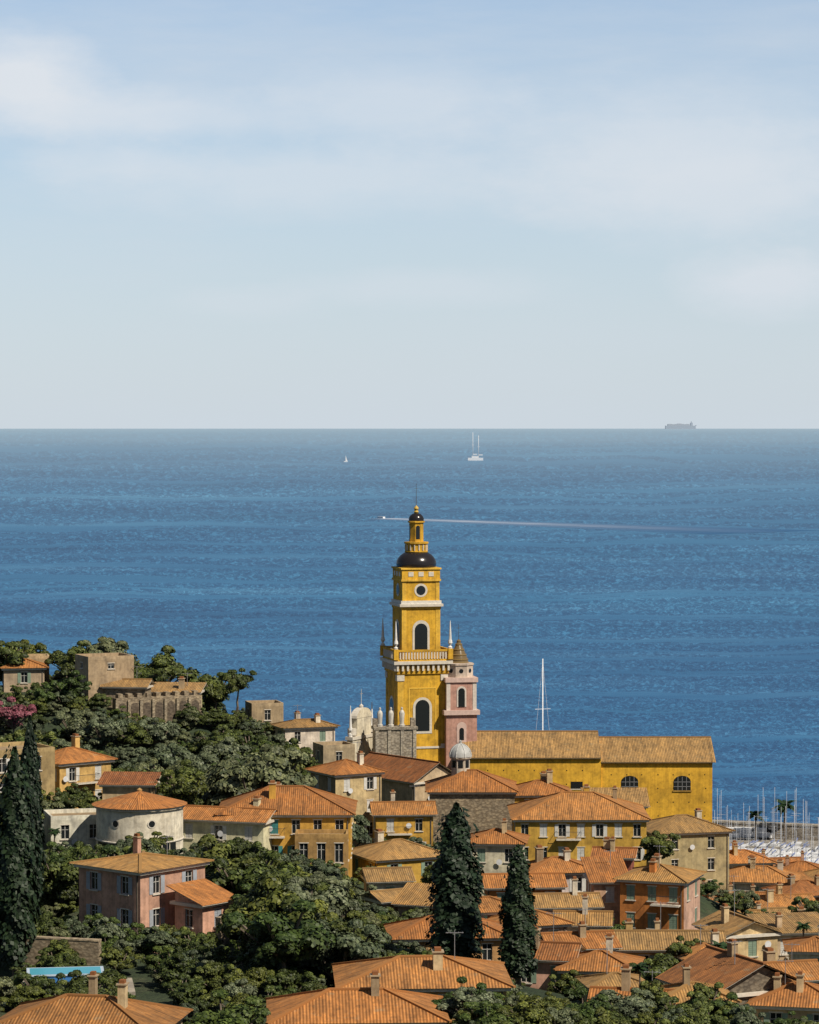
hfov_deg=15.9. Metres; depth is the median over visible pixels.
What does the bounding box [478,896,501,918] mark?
cream house
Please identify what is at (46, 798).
shrub
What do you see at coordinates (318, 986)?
shrub
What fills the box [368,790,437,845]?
yellow house
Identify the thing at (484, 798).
house
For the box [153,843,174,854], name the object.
shrub
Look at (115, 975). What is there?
shrub
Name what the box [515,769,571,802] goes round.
palace roof
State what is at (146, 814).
rotunda house
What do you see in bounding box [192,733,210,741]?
shrub
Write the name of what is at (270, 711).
hill house
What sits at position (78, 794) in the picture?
shrub
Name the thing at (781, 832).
boat
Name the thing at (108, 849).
lime tree
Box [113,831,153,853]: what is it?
olive tree
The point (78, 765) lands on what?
yellow villa
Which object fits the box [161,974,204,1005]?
shrub
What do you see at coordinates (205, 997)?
shrub
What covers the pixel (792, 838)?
boat
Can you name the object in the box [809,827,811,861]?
boat
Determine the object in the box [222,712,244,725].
shrub
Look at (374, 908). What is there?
shrub
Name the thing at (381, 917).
shrub
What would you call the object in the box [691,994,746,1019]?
shrub
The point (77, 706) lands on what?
shrub
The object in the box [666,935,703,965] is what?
oak tree
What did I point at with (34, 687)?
shrub
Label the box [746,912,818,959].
house
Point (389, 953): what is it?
shrub
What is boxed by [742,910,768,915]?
shrub
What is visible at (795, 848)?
boat
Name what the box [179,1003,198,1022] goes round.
shrub
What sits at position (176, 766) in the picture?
olive tree
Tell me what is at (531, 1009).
tree
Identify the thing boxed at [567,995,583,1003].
shrub
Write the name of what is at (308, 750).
oak tree
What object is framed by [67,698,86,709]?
shrub
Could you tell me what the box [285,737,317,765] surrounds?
oak tree
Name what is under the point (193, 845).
shrub
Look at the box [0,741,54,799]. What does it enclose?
ochre house
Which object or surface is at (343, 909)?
oak tree
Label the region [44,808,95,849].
rotunda wing
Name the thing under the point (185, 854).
shrub
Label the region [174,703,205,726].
shrub
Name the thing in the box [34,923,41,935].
shrub
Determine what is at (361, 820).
olive tree
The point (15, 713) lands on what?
pink tree
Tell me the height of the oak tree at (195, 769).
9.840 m
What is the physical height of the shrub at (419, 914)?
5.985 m
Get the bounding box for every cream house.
[304,742,387,846]
[358,866,415,890]
[470,818,530,895]
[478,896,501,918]
[479,872,567,897]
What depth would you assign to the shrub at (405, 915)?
309.97 m
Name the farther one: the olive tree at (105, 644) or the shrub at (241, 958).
the olive tree at (105, 644)
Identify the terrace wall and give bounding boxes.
[17,935,101,969]
[215,916,230,946]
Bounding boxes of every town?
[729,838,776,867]
[749,888,793,912]
[761,843,800,866]
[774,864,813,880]
[783,850,818,871]
[802,868,818,879]
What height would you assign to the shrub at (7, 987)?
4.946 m
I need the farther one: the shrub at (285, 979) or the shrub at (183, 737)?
the shrub at (183, 737)
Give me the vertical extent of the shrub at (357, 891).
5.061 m
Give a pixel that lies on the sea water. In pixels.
(270, 557)
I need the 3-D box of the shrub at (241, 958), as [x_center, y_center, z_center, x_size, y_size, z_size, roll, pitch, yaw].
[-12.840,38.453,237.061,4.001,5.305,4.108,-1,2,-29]
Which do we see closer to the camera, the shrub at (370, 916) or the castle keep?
the shrub at (370, 916)
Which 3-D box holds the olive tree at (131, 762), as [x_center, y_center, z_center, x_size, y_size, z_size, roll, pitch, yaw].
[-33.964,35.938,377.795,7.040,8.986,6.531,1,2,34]
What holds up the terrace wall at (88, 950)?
on the terrain ground
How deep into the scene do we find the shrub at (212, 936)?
262.93 m
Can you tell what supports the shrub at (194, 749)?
on the terrain ground
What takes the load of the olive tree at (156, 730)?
on the terrain ground
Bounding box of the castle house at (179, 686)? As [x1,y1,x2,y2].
[151,673,206,710]
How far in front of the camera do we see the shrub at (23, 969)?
242.60 m
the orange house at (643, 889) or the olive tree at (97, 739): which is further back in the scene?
the olive tree at (97, 739)
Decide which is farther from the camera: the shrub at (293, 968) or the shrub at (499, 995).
the shrub at (293, 968)
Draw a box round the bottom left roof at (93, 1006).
[0,971,192,1023]
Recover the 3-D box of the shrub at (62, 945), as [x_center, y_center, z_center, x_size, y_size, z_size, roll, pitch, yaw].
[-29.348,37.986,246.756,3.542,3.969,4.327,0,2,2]
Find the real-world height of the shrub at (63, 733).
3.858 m
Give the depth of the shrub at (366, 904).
308.82 m
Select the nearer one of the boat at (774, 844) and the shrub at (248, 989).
the shrub at (248, 989)
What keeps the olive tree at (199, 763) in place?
on the terrain ground
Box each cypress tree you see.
[0,744,41,975]
[20,715,45,914]
[423,802,487,958]
[497,844,540,986]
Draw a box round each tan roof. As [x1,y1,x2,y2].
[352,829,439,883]
[553,893,613,930]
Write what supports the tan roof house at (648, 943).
on the terrain ground
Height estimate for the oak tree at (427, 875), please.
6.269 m
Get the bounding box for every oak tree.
[0,640,30,675]
[2,639,46,653]
[4,727,62,748]
[21,639,51,658]
[41,846,98,903]
[44,640,88,676]
[58,670,77,682]
[60,841,103,858]
[101,847,132,856]
[116,722,153,748]
[118,766,146,771]
[122,842,175,855]
[125,831,173,846]
[134,645,201,681]
[134,666,170,681]
[154,769,208,804]
[159,759,204,797]
[188,673,230,710]
[189,676,239,708]
[190,767,205,793]
[194,724,242,746]
[197,833,258,888]
[205,849,297,895]
[211,750,264,765]
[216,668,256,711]
[216,875,339,965]
[226,837,267,863]
[235,868,330,908]
[236,730,269,752]
[236,939,252,949]
[246,894,360,968]
[255,744,304,773]
[265,860,311,878]
[284,744,312,754]
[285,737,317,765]
[299,769,310,775]
[308,890,357,922]
[329,923,377,962]
[340,906,366,920]
[354,912,364,918]
[420,860,441,883]
[629,953,678,984]
[639,830,680,860]
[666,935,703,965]
[787,896,818,912]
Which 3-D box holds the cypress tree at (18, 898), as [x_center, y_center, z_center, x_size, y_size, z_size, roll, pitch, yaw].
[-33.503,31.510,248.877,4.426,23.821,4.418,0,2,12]
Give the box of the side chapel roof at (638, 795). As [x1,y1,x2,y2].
[580,787,649,809]
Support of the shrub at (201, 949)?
on the terrain ground
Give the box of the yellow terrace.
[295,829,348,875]
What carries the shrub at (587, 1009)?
on the terrain ground
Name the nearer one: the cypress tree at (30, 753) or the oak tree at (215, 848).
the cypress tree at (30, 753)
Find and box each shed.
[96,771,160,799]
[359,888,401,913]
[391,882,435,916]
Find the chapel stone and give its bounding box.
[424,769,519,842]
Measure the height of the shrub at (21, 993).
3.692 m
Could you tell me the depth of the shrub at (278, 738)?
435.12 m
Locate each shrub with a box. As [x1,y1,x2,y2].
[0,692,11,705]
[0,976,17,1003]
[0,996,8,1011]
[1,724,12,733]
[3,689,34,703]
[5,984,51,1007]
[10,683,22,691]
[10,963,38,974]
[13,972,66,996]
[21,724,45,734]
[22,720,46,733]
[24,682,41,691]
[24,713,48,724]
[25,684,45,695]
[30,698,51,708]
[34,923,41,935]
[35,707,50,714]
[35,947,72,967]
[36,907,65,934]
[36,961,48,967]
[38,939,78,956]
[40,789,56,806]
[40,888,69,907]
[41,796,68,813]
[42,903,61,917]
[42,926,70,936]
[46,702,62,714]
[46,924,71,933]
[48,791,78,808]
[49,671,68,680]
[50,987,98,996]
[52,691,76,709]
[52,728,63,738]
[52,969,113,995]
[53,956,86,966]
[55,728,69,740]
[55,783,87,800]
[55,900,78,917]
[57,972,113,990]
[62,693,88,709]
[62,914,78,920]
[64,920,89,937]
[65,915,92,936]
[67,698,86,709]
[70,703,88,710]
[75,793,101,808]
[79,787,101,801]
[80,740,95,751]
[81,913,130,935]
[81,917,129,943]
[82,707,107,717]
[85,968,126,992]
[86,693,111,710]
[98,743,119,750]
[99,946,142,972]
[101,705,131,718]
[101,933,118,952]
[101,987,117,996]
[103,746,128,767]
[112,939,135,956]
[113,992,135,998]
[114,747,140,762]
[124,922,170,953]
[129,744,149,754]
[130,713,146,722]
[130,926,180,953]
[140,951,162,967]
[145,945,191,967]
[145,952,201,979]
[152,717,165,722]
[152,970,168,986]
[153,740,175,746]
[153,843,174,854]
[158,923,190,947]
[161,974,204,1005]
[163,976,183,990]
[166,940,210,957]
[171,730,191,743]
[172,709,198,730]
[173,848,202,856]
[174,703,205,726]
[175,930,216,951]
[177,740,191,747]
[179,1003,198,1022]
[181,949,206,977]
[182,742,202,754]
[187,994,213,1011]
[188,842,208,851]
[188,960,227,975]
[191,972,222,991]
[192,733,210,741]
[194,961,234,989]
[198,712,231,725]
[199,943,226,959]
[199,987,227,1009]
[206,931,222,945]
[206,948,237,964]
[208,706,225,713]
[210,721,234,734]
[215,992,252,1010]
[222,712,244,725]
[223,978,262,1006]
[224,940,242,955]
[227,966,274,994]
[228,960,246,968]
[234,715,252,728]
[235,719,255,735]
[235,955,275,978]
[249,719,265,735]
[249,988,288,1008]
[256,720,269,734]
[261,731,285,745]
[264,723,274,734]
[264,968,318,993]
[267,966,303,984]
[270,985,295,995]
[275,962,313,972]
[281,849,310,864]
[299,969,326,989]
[314,969,326,984]
[315,976,326,985]
[341,871,361,889]
[343,887,355,898]
[352,884,376,901]
[354,865,369,879]
[358,902,370,912]
[361,903,389,913]
[362,910,388,930]
[362,919,387,943]
[365,912,380,929]
[378,911,389,931]
[379,950,406,957]
[382,943,410,953]
[384,932,391,942]
[386,907,403,921]
[394,941,418,948]
[401,941,428,952]
[402,907,428,918]
[402,913,410,919]
[406,950,426,954]
[410,907,435,917]
[414,912,429,917]
[431,976,486,1018]
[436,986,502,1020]
[447,1010,472,1023]
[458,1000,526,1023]
[490,1016,530,1023]
[493,992,505,1001]
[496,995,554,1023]
[502,995,520,1005]
[506,992,524,998]
[506,1006,523,1014]
[511,980,527,994]
[512,1018,534,1023]
[540,996,553,1005]
[542,991,562,1002]
[543,1001,577,1023]
[546,969,582,995]
[546,1007,578,1023]
[553,998,570,1007]
[562,980,583,1000]
[564,987,611,1018]
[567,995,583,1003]
[571,1013,596,1023]
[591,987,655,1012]
[592,1006,631,1023]
[594,1007,630,1023]
[609,1000,645,1023]
[610,918,624,928]
[631,979,673,1015]
[631,1012,671,1023]
[637,1008,649,1011]
[639,996,653,1015]
[652,995,713,1017]
[660,1008,686,1023]
[660,1011,706,1023]
[686,982,737,1003]
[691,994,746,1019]
[692,1000,729,1023]
[700,877,723,896]
[708,890,728,905]
[710,1001,734,1019]
[718,893,750,911]
[725,1005,765,1023]
[732,889,759,913]
[737,1003,756,1013]
[738,1018,785,1023]
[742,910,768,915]
[786,1011,807,1023]
[794,1018,816,1023]
[799,1020,815,1023]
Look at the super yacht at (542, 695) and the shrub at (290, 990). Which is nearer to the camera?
the shrub at (290, 990)
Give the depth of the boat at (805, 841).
628.18 m
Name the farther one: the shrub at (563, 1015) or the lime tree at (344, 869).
the lime tree at (344, 869)
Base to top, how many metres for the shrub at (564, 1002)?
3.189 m
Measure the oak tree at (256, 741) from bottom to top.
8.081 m
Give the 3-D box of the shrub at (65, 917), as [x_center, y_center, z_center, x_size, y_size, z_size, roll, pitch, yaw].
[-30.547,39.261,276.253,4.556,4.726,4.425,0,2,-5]
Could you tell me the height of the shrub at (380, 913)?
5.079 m
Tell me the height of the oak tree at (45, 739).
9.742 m
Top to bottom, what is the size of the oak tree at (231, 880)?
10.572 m
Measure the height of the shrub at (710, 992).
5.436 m
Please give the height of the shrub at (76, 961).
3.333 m
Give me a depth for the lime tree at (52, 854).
304.47 m
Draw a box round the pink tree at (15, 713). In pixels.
[0,696,36,740]
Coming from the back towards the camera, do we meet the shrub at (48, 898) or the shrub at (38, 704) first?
the shrub at (38, 704)
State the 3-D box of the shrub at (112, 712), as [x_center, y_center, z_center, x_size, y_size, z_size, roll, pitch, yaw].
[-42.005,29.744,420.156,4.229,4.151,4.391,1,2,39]
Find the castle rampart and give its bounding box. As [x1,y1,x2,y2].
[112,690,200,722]
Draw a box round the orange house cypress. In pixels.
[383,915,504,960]
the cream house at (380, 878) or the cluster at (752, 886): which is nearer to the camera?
the cream house at (380, 878)
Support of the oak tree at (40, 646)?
on the terrain ground
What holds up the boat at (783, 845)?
on the sea water
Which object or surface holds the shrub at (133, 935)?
on the terrain ground
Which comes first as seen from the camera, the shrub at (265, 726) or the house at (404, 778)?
the house at (404, 778)
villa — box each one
[55,733,117,808]
[69,833,213,952]
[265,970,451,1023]
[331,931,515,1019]
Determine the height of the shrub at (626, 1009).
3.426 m
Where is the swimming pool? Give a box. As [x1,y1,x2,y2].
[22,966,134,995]
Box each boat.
[738,805,748,848]
[745,806,753,849]
[745,816,760,848]
[752,818,768,849]
[757,816,769,855]
[767,812,779,848]
[767,850,781,856]
[768,807,779,852]
[777,814,785,856]
[779,806,790,855]
[780,806,788,846]
[786,815,799,853]
[791,838,801,846]
[792,824,792,853]
[796,845,810,854]
[800,825,813,859]
[804,814,810,861]
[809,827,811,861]
[812,817,817,855]
[813,845,818,859]
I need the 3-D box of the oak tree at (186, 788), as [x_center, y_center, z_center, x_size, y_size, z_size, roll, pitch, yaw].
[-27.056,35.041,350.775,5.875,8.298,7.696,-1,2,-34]
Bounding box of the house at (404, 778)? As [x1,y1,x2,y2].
[364,747,450,800]
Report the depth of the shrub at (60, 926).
257.29 m
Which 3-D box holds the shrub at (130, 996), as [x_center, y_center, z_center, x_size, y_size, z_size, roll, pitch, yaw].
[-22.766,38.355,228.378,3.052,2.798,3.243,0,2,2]
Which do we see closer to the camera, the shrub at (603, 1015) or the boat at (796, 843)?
the shrub at (603, 1015)
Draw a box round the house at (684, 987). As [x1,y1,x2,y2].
[660,963,741,1004]
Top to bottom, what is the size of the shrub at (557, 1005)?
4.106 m
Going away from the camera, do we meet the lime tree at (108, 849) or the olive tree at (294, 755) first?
the lime tree at (108, 849)
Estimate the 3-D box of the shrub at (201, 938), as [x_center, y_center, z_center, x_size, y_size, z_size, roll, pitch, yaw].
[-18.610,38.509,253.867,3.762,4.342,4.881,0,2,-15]
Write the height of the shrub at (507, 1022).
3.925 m
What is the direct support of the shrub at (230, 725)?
on the terrain ground
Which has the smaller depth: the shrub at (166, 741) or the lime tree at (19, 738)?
the lime tree at (19, 738)
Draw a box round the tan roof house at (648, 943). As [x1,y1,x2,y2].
[590,901,726,973]
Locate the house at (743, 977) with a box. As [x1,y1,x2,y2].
[655,938,796,1004]
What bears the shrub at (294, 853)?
on the terrain ground
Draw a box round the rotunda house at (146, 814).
[92,788,186,853]
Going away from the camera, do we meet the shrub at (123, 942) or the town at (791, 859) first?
the shrub at (123, 942)
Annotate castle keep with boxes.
[75,652,133,701]
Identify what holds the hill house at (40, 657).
on the terrain ground
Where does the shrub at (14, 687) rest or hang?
on the terrain ground
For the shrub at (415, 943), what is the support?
on the terrain ground
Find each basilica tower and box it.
[380,488,452,765]
[442,632,479,768]
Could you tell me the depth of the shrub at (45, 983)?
225.81 m
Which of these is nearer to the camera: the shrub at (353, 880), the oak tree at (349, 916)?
the oak tree at (349, 916)
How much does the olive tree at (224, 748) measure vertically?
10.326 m
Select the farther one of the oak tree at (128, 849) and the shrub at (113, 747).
the shrub at (113, 747)
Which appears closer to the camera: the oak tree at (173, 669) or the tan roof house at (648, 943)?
the tan roof house at (648, 943)
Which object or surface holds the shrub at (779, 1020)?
on the terrain ground
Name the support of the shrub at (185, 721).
on the terrain ground
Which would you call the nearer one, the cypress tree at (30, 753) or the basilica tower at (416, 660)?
the cypress tree at (30, 753)
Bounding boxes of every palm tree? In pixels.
[48,828,60,841]
[632,962,649,984]
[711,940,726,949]
[746,811,765,840]
[772,799,799,841]
[795,921,813,936]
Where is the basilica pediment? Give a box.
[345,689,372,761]
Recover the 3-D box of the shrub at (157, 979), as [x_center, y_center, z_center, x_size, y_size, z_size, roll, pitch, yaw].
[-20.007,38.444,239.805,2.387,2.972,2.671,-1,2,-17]
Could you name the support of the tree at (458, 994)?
on the terrain ground
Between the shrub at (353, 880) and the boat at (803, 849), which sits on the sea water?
the boat at (803, 849)
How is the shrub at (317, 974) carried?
on the terrain ground
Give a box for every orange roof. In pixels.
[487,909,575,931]
[674,924,726,960]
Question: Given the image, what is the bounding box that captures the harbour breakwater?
[712,819,818,850]
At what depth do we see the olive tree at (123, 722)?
404.52 m
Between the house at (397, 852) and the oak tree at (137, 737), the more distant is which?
the oak tree at (137, 737)
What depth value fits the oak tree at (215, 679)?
457.13 m
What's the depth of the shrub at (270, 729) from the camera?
451.25 m
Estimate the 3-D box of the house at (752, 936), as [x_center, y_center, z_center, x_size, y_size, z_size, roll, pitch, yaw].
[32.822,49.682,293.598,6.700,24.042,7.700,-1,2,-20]
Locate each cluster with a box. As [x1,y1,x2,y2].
[718,876,782,894]
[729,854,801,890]
[761,873,818,897]
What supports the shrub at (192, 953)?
on the terrain ground
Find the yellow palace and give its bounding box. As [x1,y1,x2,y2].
[507,784,651,866]
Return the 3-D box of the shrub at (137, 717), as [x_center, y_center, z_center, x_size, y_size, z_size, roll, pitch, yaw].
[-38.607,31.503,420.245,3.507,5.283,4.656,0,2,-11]
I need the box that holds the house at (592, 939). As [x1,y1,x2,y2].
[540,908,622,951]
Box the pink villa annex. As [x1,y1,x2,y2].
[166,878,237,934]
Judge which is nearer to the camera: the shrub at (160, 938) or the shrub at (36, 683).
the shrub at (160, 938)
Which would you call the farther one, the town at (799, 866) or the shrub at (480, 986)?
the town at (799, 866)
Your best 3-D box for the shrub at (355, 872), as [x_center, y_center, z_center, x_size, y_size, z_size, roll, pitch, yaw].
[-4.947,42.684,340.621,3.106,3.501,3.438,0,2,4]
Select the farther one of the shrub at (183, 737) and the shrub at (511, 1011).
the shrub at (183, 737)
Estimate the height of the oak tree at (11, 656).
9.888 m
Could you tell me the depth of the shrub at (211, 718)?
425.62 m
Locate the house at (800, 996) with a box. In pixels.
[745,959,818,1023]
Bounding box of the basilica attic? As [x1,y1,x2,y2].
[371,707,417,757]
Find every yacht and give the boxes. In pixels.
[468,435,482,459]
[536,659,548,729]
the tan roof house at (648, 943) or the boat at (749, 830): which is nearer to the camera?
the tan roof house at (648, 943)
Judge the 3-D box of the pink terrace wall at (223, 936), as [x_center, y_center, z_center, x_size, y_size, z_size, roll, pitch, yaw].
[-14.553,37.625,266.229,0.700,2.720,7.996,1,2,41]
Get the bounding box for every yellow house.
[213,780,357,877]
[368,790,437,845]
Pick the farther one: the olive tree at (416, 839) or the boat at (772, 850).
the boat at (772, 850)
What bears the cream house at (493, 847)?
on the terrain ground
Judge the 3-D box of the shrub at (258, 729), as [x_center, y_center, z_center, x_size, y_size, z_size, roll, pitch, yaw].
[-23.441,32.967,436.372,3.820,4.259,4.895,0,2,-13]
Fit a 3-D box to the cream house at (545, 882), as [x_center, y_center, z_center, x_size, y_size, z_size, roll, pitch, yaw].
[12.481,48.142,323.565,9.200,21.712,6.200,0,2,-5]
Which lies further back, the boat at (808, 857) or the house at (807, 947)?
the boat at (808, 857)
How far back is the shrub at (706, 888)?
350.36 m
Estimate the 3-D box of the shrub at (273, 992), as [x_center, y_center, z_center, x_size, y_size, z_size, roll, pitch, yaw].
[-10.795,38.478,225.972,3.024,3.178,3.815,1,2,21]
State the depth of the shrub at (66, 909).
281.35 m
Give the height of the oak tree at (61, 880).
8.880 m
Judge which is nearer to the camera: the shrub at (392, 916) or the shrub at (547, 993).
the shrub at (547, 993)
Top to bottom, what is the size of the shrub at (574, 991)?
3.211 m
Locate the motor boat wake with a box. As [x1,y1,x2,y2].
[377,516,818,533]
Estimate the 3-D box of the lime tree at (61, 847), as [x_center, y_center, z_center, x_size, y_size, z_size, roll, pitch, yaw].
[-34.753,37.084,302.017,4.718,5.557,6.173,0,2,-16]
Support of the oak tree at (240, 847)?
on the terrain ground
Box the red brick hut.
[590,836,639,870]
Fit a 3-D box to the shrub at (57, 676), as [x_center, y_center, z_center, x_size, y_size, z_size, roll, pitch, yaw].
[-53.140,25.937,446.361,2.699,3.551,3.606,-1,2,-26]
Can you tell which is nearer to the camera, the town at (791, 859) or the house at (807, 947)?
the house at (807, 947)
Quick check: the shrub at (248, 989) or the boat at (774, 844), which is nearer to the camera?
the shrub at (248, 989)
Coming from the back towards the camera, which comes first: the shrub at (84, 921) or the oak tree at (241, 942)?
the shrub at (84, 921)
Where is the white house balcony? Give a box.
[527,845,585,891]
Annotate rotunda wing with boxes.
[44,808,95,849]
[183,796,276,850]
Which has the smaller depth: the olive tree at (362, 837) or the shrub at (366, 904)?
the shrub at (366, 904)
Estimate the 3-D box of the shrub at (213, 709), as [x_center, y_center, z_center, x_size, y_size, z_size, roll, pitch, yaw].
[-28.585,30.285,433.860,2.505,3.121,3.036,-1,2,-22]
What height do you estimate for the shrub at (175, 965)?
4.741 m
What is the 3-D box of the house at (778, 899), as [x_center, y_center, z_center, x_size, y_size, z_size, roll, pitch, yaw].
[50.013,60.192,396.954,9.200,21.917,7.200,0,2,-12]
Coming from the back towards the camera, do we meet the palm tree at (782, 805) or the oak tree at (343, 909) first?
the palm tree at (782, 805)
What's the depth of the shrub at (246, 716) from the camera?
442.73 m
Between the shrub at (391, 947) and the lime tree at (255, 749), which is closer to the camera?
the shrub at (391, 947)
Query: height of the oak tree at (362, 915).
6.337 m
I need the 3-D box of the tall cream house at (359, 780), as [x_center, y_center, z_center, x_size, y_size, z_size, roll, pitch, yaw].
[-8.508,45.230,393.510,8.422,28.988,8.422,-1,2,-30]
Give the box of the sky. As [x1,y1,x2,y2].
[0,0,818,428]
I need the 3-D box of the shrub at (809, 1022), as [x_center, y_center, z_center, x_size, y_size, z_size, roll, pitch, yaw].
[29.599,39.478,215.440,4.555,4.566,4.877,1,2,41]
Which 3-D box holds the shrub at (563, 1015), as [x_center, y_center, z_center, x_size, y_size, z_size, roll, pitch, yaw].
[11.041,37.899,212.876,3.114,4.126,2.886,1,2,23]
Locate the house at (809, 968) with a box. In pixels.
[761,947,818,983]
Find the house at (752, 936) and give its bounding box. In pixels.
[692,889,781,960]
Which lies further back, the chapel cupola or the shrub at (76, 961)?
the chapel cupola
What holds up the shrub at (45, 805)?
on the terrain ground
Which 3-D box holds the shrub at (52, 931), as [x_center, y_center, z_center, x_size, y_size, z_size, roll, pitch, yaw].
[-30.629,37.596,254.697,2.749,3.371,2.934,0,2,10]
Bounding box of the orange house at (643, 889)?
[613,845,706,928]
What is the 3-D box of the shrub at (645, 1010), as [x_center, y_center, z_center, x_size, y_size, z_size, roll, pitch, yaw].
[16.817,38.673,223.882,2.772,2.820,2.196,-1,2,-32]
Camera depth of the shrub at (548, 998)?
219.73 m
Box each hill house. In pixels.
[0,658,48,691]
[28,654,49,682]
[245,700,282,722]
[270,704,340,756]
[313,741,354,763]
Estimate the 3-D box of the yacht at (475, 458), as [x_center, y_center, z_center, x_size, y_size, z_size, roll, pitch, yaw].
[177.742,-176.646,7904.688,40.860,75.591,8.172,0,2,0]
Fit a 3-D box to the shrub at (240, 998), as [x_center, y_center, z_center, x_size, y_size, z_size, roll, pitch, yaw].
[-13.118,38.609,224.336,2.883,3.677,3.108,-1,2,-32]
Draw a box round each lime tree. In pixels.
[15,736,24,741]
[27,685,55,702]
[44,670,91,697]
[44,841,59,863]
[48,845,73,863]
[56,844,115,886]
[183,989,270,1023]
[222,899,339,968]
[228,883,252,908]
[250,742,272,754]
[323,860,347,873]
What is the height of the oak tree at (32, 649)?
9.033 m
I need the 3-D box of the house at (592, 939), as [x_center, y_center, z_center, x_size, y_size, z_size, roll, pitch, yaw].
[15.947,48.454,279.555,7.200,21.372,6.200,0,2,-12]
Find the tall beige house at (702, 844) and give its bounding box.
[646,808,735,890]
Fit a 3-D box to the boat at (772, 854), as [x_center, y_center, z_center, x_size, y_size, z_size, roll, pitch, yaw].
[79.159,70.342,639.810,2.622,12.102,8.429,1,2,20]
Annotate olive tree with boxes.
[0,698,21,731]
[48,707,98,736]
[51,841,90,852]
[53,738,80,749]
[76,716,126,749]
[83,636,139,662]
[104,713,136,745]
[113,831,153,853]
[117,756,160,769]
[120,841,162,854]
[128,717,178,747]
[133,757,193,783]
[135,742,193,769]
[157,721,180,739]
[176,752,218,771]
[198,736,251,764]
[200,752,302,805]
[201,759,260,803]
[225,744,317,785]
[279,875,360,919]
[296,918,387,978]
[301,871,351,896]
[303,859,342,879]
[352,824,371,847]
[353,814,369,840]
[405,836,438,848]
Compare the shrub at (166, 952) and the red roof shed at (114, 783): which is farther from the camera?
the red roof shed at (114, 783)
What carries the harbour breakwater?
on the terrain ground
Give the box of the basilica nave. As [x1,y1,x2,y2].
[462,730,715,821]
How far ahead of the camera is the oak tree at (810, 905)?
331.75 m
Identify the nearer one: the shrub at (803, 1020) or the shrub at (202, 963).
the shrub at (803, 1020)
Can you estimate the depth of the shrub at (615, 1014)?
216.16 m
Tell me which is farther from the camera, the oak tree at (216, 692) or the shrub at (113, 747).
the oak tree at (216, 692)
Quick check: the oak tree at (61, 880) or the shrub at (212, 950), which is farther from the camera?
the oak tree at (61, 880)
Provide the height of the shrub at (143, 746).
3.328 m
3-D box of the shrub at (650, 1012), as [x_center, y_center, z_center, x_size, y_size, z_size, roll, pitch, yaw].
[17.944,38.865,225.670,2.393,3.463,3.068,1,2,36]
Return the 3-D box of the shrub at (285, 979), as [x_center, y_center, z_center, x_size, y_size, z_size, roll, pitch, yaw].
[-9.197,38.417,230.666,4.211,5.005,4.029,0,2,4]
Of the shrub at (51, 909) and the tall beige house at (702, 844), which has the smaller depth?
the shrub at (51, 909)
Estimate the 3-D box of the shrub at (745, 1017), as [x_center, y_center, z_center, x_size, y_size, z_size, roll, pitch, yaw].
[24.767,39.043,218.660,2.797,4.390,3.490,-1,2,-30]
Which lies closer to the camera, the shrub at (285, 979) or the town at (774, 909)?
the shrub at (285, 979)
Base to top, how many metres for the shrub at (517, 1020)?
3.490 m
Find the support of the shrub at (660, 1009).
on the terrain ground
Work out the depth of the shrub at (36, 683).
433.03 m
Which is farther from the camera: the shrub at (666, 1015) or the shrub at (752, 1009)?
the shrub at (752, 1009)
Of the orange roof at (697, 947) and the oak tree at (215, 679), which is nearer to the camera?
the orange roof at (697, 947)
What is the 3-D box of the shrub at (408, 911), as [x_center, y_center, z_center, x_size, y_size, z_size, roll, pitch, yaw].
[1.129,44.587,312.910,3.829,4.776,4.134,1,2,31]
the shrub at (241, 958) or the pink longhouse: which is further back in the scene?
the pink longhouse
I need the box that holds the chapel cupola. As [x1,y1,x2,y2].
[449,740,471,775]
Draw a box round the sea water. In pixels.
[0,429,818,823]
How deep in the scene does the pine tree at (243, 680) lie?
450.43 m
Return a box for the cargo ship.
[665,421,696,428]
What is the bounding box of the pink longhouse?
[531,876,603,914]
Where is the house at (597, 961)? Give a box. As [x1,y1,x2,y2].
[553,933,644,978]
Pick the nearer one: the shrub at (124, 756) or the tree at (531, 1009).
the tree at (531, 1009)
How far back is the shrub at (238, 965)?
243.07 m
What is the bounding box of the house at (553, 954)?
[510,912,585,990]
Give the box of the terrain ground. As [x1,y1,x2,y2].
[0,685,741,1023]

